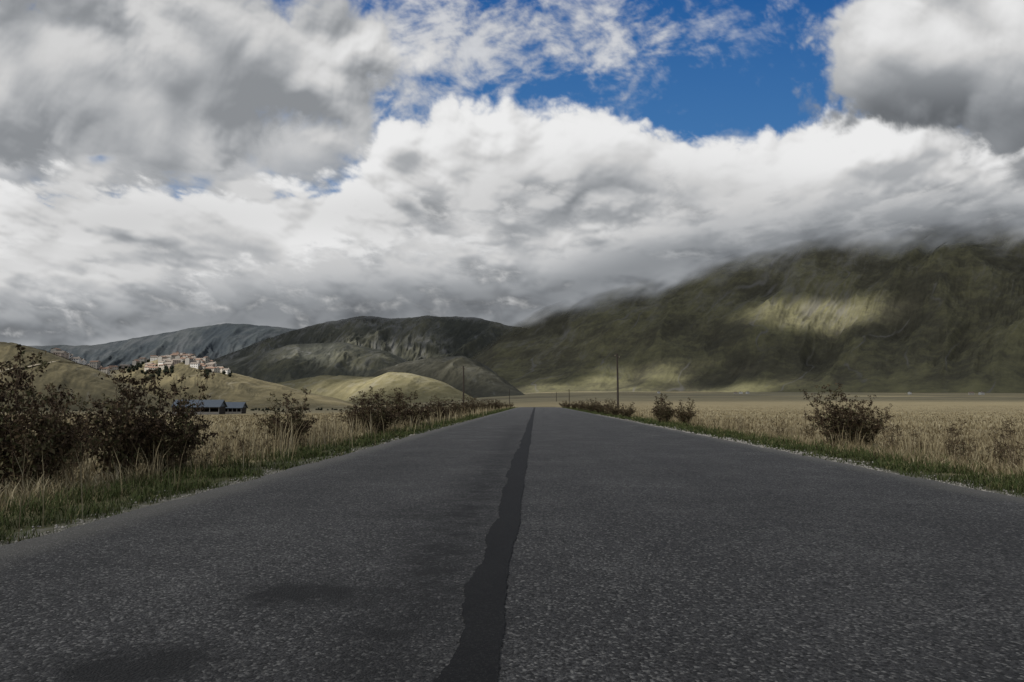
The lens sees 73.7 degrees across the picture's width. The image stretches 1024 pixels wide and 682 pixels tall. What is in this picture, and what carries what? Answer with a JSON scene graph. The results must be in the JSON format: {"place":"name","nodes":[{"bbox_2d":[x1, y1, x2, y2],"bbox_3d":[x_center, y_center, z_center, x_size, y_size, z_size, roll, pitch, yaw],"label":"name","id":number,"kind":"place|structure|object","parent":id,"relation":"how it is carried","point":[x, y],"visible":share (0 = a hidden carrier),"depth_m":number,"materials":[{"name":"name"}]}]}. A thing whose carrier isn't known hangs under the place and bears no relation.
{"place":"outdoors","nodes":[
{"label":"outdoors","id":0,"kind":"place"},
{"bbox_2d":[0,342,172,410],"bbox_3d":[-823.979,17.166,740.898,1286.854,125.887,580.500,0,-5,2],"label":"hill","id":1,"kind":"structure","parent":0,"point":[84,381],"depth_m":598.73,"materials":[{"name":"plant"}]},
{"bbox_2d":[5,361,97,369],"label":"dirt track","id":2,"kind":"structure","parent":1,"relation":"on","point":[61,361],"depth_m":704.53,"materials":[{"name":"beige soil"}]},
{"bbox_2d":[50,348,60,352],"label":"village house","id":3,"kind":"structure","parent":1,"relation":"on","point":[54,349],"depth_m":858.41,"materials":[{"name":"stone"}]},
{"bbox_2d":[58,351,68,358],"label":"village house","id":4,"kind":"structure","parent":1,"relation":"on","point":[64,354],"depth_m":840.47,"materials":[{"name":"pink paint"}]},
{"bbox_2d":[70,356,80,363],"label":"village house","id":5,"kind":"structure","parent":1,"relation":"on","point":[76,359],"depth_m":850.43,"materials":[{"name":"white paint"}]},
{"bbox_2d":[89,360,100,368],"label":"village house","id":6,"kind":"structure","parent":1,"relation":"on","point":[96,364],"depth_m":837.46,"materials":[{"name":"stone"}]},
{"bbox_2d":[98,367,110,374],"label":"village house","id":7,"kind":"structure","parent":1,"relation":"on","point":[105,370],"depth_m":840.05,"materials":[{"name":"beige paint"}]},
{"bbox_2d":[30,323,296,366],"bbox_3d":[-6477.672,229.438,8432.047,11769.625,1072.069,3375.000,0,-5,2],"label":"mountain","id":8,"kind":"structure","parent":0,"point":[212,342],"depth_m":8751.75,"materials":[{"name":"grey stone"}]},
{"bbox_2d":[110,359,359,408],"bbox_3d":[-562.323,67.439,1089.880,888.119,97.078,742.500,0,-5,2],"label":"hill","id":9,"kind":"structure","parent":0,"point":[252,393],"depth_m":902.64,"materials":[{"name":"plant"}]},
{"bbox_2d":[139,357,146,362],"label":"village house","id":10,"kind":"structure","parent":9,"relation":"on","point":[144,359],"depth_m":1193.50,"materials":[{"name":"stone"}]},
{"bbox_2d":[150,356,157,360],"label":"village house","id":11,"kind":"structure","parent":9,"relation":"on","point":[152,358],"depth_m":1163.63,"materials":[{"name":"white paint"}]},
{"bbox_2d":[158,356,165,361],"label":"village house","id":12,"kind":"structure","parent":9,"relation":"on","point":[160,358],"depth_m":1081.99,"materials":[{"name":"paint"}]},
{"bbox_2d":[118,359,231,380],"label":"tree grove","id":13,"kind":"object","parent":9,"relation":"on","point":[134,367],"visible":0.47,"depth_m":1001.04,"materials":[{"name":"green plant"}]},
{"bbox_2d":[172,358,180,364],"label":"village house","id":14,"kind":"structure","parent":9,"relation":"on","point":[176,361],"depth_m":1039.09,"materials":[{"name":"beige paint"}]},
{"bbox_2d":[185,357,193,364],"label":"village house","id":15,"kind":"structure","parent":9,"relation":"on","point":[188,360],"depth_m":1018.22,"materials":[{"name":"paint"}]},
{"bbox_2d":[190,362,199,368],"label":"village house","id":16,"kind":"structure","parent":9,"relation":"on","point":[196,365],"depth_m":1007.89,"materials":[{"name":"white paint"}]},
{"bbox_2d":[203,356,209,362],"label":"village house","id":17,"kind":"structure","parent":9,"relation":"on","point":[206,359],"depth_m":1137.55,"materials":[{"name":"stone"}]},
{"bbox_2d":[206,363,214,366],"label":"village house","id":18,"kind":"structure","parent":9,"relation":"on","point":[210,364],"depth_m":1045.21,"materials":[{"name":"beige paint"}]},
{"bbox_2d":[206,367,215,372],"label":"village house","id":19,"kind":"structure","parent":9,"relation":"on","point":[213,369],"depth_m":1007.30,"materials":[{"name":"beige paint"}]},
{"bbox_2d":[223,368,230,373],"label":"village house","id":20,"kind":"structure","parent":9,"relation":"on","point":[227,370],"depth_m":1035.72,"materials":[{"name":"white paint"}]},
{"bbox_2d":[217,342,406,382],"bbox_3d":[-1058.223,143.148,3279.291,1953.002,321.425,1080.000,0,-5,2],"label":"hill","id":21,"kind":"structure","parent":0,"point":[291,362],"depth_m":3253.71,"materials":[{"name":"green plant"}]},
{"bbox_2d":[277,375,374,399],"bbox_3d":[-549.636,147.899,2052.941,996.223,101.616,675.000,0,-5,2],"label":"hill","id":22,"kind":"structure","parent":0,"point":[342,387],"depth_m":1954.40,"materials":[{"name":"plant"}]},
{"bbox_2d":[213,315,516,361],"bbox_3d":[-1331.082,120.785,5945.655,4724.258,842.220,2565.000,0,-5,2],"label":"distant mountain","id":23,"kind":"structure","parent":0,"point":[417,338],"depth_m":6185.43,"materials":[{"name":"green plant"}]},
{"bbox_2d":[344,372,472,404],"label":"hill","id":24,"kind":"structure","parent":0,"point":[426,388],"depth_m":1673.42,"materials":[{"name":"plant"}]},
{"bbox_2d":[367,356,524,397],"bbox_3d":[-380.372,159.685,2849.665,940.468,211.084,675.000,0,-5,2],"label":"hill","id":25,"kind":"structure","parent":0,"point":[481,380],"depth_m":2739.89,"materials":[{"name":"green plant"}]},
{"bbox_2d":[0,0,1023,346],"bbox_3d":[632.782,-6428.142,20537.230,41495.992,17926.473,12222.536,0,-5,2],"label":"sky","id":26,"kind":"structure","parent":0,"point":[186,164],"depth_m":23306.96,"materials":[{"name":"white"}]},
{"bbox_2d":[0,407,1023,681],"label":"road","id":27,"kind":"structure","parent":0,"point":[644,553],"depth_m":3.00,"materials":[{"name":"grey asphalt"}]},
{"bbox_2d":[433,407,534,681],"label":"tar seam","id":28,"kind":"object","parent":27,"relation":"on","point":[476,656],"visible":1,"depth_m":2.61,"materials":[{"name":"black asphalt"}]},
{"bbox_2d":[0,391,1023,545],"bbox_3d":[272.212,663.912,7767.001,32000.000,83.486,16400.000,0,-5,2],"label":"ground","id":29,"kind":"structure","parent":0,"point":[764,400],"depth_m":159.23,"materials":[{"name":"beige plant"}]},
{"bbox_2d":[0,361,42,458],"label":"shrub","id":30,"kind":"object","parent":29,"relation":"on","point":[3,389],"visible":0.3,"depth_m":6.24,"materials":[{"name":"green plant"}]},
{"bbox_2d":[0,344,111,498],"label":"shrub","id":31,"kind":"object","parent":29,"relation":"on","point":[48,435],"visible":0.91,"depth_m":6.17,"materials":[{"name":"green plant"}]},
{"bbox_2d":[53,422,80,489],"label":"weed","id":32,"kind":"object","parent":29,"relation":"on","point":[73,461],"visible":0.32,"depth_m":6.87,"materials":[{"name":"green plant"}]},
{"bbox_2d":[39,387,101,475],"bbox_3d":[-5.653,1.219,8.689,1.018,1.275,0.978,-1,-5,7],"label":"shrub","id":33,"kind":"object","parent":29,"relation":"on","point":[60,408],"visible":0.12,"depth_m":8.76,"materials":[{"name":"green plant"}]},
{"bbox_2d":[63,366,177,482],"bbox_3d":[-4.251,0.968,7.424,1.127,1.390,1.133,4,-6,-36],"label":"shrub","id":34,"kind":"object","parent":29,"relation":"on","point":[119,445],"visible":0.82,"depth_m":7.31,"materials":[{"name":"green plant"}]},
{"bbox_2d":[111,366,217,478],"bbox_3d":[-3.918,0.979,7.733,1.181,1.395,1.162,2,-6,-24],"label":"shrub","id":35,"kind":"object","parent":29,"relation":"on","point":[178,436],"visible":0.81,"depth_m":7.64,"materials":[{"name":"green plant"}]},
{"bbox_2d":[172,400,226,414],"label":"barn","id":36,"kind":"structure","parent":29,"relation":"on","point":[216,406],"depth_m":251.16,"materials":[{"name":"metal"}]},
{"bbox_2d":[189,437,217,468],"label":"weed","id":37,"kind":"object","parent":29,"relation":"on","point":[208,455],"visible":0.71,"depth_m":8.22,"materials":[{"name":"green plant"}]},
{"bbox_2d":[211,427,241,464],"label":"weed","id":38,"kind":"object","parent":29,"relation":"on","point":[232,438],"visible":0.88,"depth_m":9.05,"materials":[{"name":"green plant"}]},
{"bbox_2d":[225,402,247,413],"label":"barn","id":39,"kind":"structure","parent":29,"relation":"on","point":[236,407],"depth_m":263.38,"materials":[{"name":"metal"}]},
{"bbox_2d":[232,421,262,457],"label":"weed","id":40,"kind":"object","parent":29,"relation":"on","point":[241,441],"visible":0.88,"depth_m":10.06,"materials":[{"name":"green plant"}]},
{"bbox_2d":[46,403,458,410],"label":"hedge","id":41,"kind":"object","parent":29,"relation":"on","point":[266,409],"visible":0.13,"depth_m":443.58,"materials":[{"name":"green plant"}]},
{"bbox_2d":[248,428,277,450],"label":"weed","id":42,"kind":"object","parent":29,"relation":"on","point":[264,443],"visible":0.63,"depth_m":11.02,"materials":[{"name":"green plant"}]},
{"bbox_2d":[253,388,318,447],"bbox_3d":[-4.028,1.453,12.230,1.181,1.256,1.162,0,-5,0],"label":"shrub","id":43,"kind":"object","parent":29,"relation":"on","point":[274,421],"visible":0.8,"depth_m":12.10,"materials":[{"name":"green plant"}]},
{"bbox_2d":[316,413,342,437],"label":"weed","id":44,"kind":"object","parent":29,"relation":"on","point":[329,423],"visible":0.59,"depth_m":14.51,"materials":[{"name":"green plant"}]},
{"bbox_2d":[339,396,381,430],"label":"shrub","id":45,"kind":"object","parent":29,"relation":"on","point":[350,411],"visible":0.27,"depth_m":19.02,"materials":[{"name":"green plant"}]},
{"bbox_2d":[349,386,408,434],"bbox_3d":[-3.446,1.865,17.590,1.426,1.389,1.275,4,-7,-40],"label":"shrub","id":46,"kind":"object","parent":29,"relation":"on","point":[384,413],"visible":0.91,"depth_m":17.43,"materials":[{"name":"green plant"}]},
{"bbox_2d":[374,393,416,424],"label":"shrub","id":47,"kind":"object","parent":29,"relation":"on","point":[390,395],"visible":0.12,"depth_m":24.09,"materials":[{"name":"green plant"}]},
{"bbox_2d":[386,388,436,427],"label":"shrub","id":48,"kind":"object","parent":29,"relation":"on","point":[414,415],"visible":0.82,"depth_m":21.89,"materials":[{"name":"green plant"}]},
{"bbox_2d":[417,404,436,422],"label":"shrub","id":49,"kind":"object","parent":29,"relation":"on","point":[433,416],"visible":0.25,"depth_m":26.81,"materials":[{"name":"green plant"}]},
{"bbox_2d":[426,400,451,419],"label":"shrub","id":50,"kind":"object","parent":29,"relation":"on","point":[442,409],"visible":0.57,"depth_m":29.91,"materials":[{"name":"green plant"}]},
{"bbox_2d":[431,394,463,416],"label":"shrub","id":51,"kind":"object","parent":29,"relation":"on","point":[455,409],"visible":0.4,"depth_m":33.92,"materials":[{"name":"green plant"}]},
{"bbox_2d":[452,400,468,416],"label":"shrub","id":52,"kind":"object","parent":29,"relation":"on","point":[459,409],"visible":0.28,"depth_m":36.85,"materials":[{"name":"green plant"}]},
{"bbox_2d":[451,395,477,414],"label":"shrub","id":53,"kind":"object","parent":29,"relation":"on","point":[469,404],"visible":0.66,"depth_m":42.88,"materials":[{"name":"green plant"}]},
{"bbox_2d":[463,366,465,401],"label":"utility pole","id":54,"kind":"object","parent":29,"relation":"on","point":[463,382],"visible":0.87,"depth_m":128.09,"materials":[{"name":"brown wood"}]},
{"bbox_2d":[468,398,485,411],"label":"shrub","id":55,"kind":"object","parent":29,"relation":"on","point":[474,405],"visible":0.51,"depth_m":47.70,"materials":[{"name":"green plant"}]},
{"bbox_2d":[481,399,494,410],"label":"shrub","id":56,"kind":"object","parent":29,"relation":"on","point":[488,404],"visible":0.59,"depth_m":61.80,"materials":[{"name":"green plant"}]},
{"bbox_2d":[487,399,499,408],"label":"shrub","id":57,"kind":"object","parent":29,"relation":"on","point":[496,405],"visible":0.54,"depth_m":69.52,"materials":[{"name":"green plant"}]},
{"bbox_2d":[0,407,1023,544],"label":"verge grass","id":58,"kind":"structure","parent":29,"relation":"on","point":[995,482],"depth_m":7.39,"materials":[{"name":"green plant"}]},
{"bbox_2d":[0,414,1023,544],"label":"gravel","id":59,"kind":"structure","parent":29,"relation":"on","point":[737,440],"depth_m":9.02,"materials":[{"name":"grey gravel"}]},
{"bbox_2d":[574,400,584,409],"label":"shrub","id":60,"kind":"object","parent":29,"relation":"on","point":[576,404],"visible":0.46,"depth_m":71.42,"materials":[{"name":"green plant"}]},
{"bbox_2d":[577,402,589,409],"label":"shrub","id":61,"kind":"object","parent":29,"relation":"on","point":[583,407],"visible":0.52,"depth_m":63.41,"materials":[{"name":"green plant"}]},
{"bbox_2d":[584,398,596,410],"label":"shrub","id":62,"kind":"object","parent":29,"relation":"on","point":[590,407],"visible":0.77,"depth_m":55.38,"materials":[{"name":"green plant"}]},
{"bbox_2d":[592,401,602,412],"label":"shrub","id":63,"kind":"object","parent":29,"relation":"on","point":[596,409],"visible":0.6,"depth_m":49.45,"materials":[{"name":"green plant"}]},
{"bbox_2d":[595,399,617,413],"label":"shrub","id":64,"kind":"object","parent":29,"relation":"on","point":[604,408],"visible":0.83,"depth_m":43.49,"materials":[{"name":"green plant"}]},
{"bbox_2d":[607,401,622,414],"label":"shrub","id":65,"kind":"object","parent":29,"relation":"on","point":[613,411],"visible":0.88,"depth_m":39.46,"materials":[{"name":"green plant"}]},
{"bbox_2d":[616,354,619,405],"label":"utility pole","id":66,"kind":"object","parent":29,"relation":"on","point":[617,357],"visible":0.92,"depth_m":106.25,"materials":[{"name":"brown wood"}]},
{"bbox_2d":[616,402,635,416],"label":"shrub","id":67,"kind":"object","parent":29,"relation":"on","point":[624,412],"visible":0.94,"depth_m":35.49,"materials":[{"name":"green plant"}]},
{"bbox_2d":[650,393,677,421],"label":"shrub","id":68,"kind":"object","parent":29,"relation":"on","point":[661,413],"visible":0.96,"depth_m":26.57,"materials":[{"name":"green plant"}]},
{"bbox_2d":[674,398,698,424],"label":"shrub","id":69,"kind":"object","parent":29,"relation":"on","point":[683,416],"visible":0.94,"depth_m":25.53,"materials":[{"name":"green plant"}]},
{"bbox_2d":[768,418,789,434],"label":"weed","id":70,"kind":"object","parent":29,"relation":"on","point":[783,428],"visible":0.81,"depth_m":16.70,"materials":[{"name":"green plant"}]},
{"bbox_2d":[797,407,818,439],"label":"shrub","id":71,"kind":"object","parent":29,"relation":"on","point":[808,428],"visible":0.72,"depth_m":15.14,"materials":[{"name":"green plant"}]},
{"bbox_2d":[799,383,879,445],"bbox_3d":[6.666,1.589,13.901,1.459,1.450,1.519,-4,-6,34],"label":"shrub","id":72,"kind":"object","parent":29,"relation":"on","point":[851,423],"visible":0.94,"depth_m":13.75,"materials":[{"name":"green plant"}]},
{"bbox_2d":[835,390,892,444],"bbox_3d":[7.399,1.697,14.503,1.122,1.326,1.104,2,-5,-17],"label":"shrub","id":73,"kind":"object","parent":29,"relation":"on","point":[875,429],"visible":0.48,"depth_m":14.35,"materials":[{"name":"green plant"}]},
{"bbox_2d":[865,404,917,450],"bbox_3d":[7.256,1.702,13.156,0.751,1.017,0.947,1,-5,-6],"label":"shrub","id":74,"kind":"object","parent":29,"relation":"on","point":[889,417],"visible":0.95,"depth_m":13.08,"materials":[{"name":"green plant"}]},
{"bbox_2d":[906,426,931,453],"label":"weed","id":75,"kind":"object","parent":29,"relation":"on","point":[920,441],"visible":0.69,"depth_m":11.98,"materials":[{"name":"brown plant"}]},
{"bbox_2d":[943,426,962,456],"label":"weed","id":76,"kind":"object","parent":29,"relation":"on","point":[950,447],"visible":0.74,"depth_m":11.23,"materials":[{"name":"green plant"}]},
{"bbox_2d":[939,418,977,460],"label":"weed","id":77,"kind":"object","parent":29,"relation":"on","point":[962,444],"visible":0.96,"depth_m":10.31,"materials":[{"name":"green plant"}]},
{"bbox_2d":[985,424,1009,466],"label":"weed","id":78,"kind":"object","parent":29,"relation":"on","point":[996,449],"visible":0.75,"depth_m":9.50,"materials":[{"name":"green plant"}]},
{"bbox_2d":[980,416,1023,470],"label":"weed","id":79,"kind":"object","parent":29,"relation":"on","point":[1010,449],"visible":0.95,"depth_m":8.97,"materials":[{"name":"green plant"}]},
{"bbox_2d":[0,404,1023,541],"bbox_3d":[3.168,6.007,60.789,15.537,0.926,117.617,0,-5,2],"label":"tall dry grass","id":80,"kind":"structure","parent":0,"point":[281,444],"depth_m":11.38,"materials":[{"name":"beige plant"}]},
{"bbox_2d":[472,232,1023,392],"bbox_3d":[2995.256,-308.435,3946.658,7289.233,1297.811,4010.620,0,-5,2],"label":"mountain","id":81,"kind":"structure","parent":0,"point":[948,317],"depth_m":3843.78,"materials":[{"name":"green plant"}]}
]}

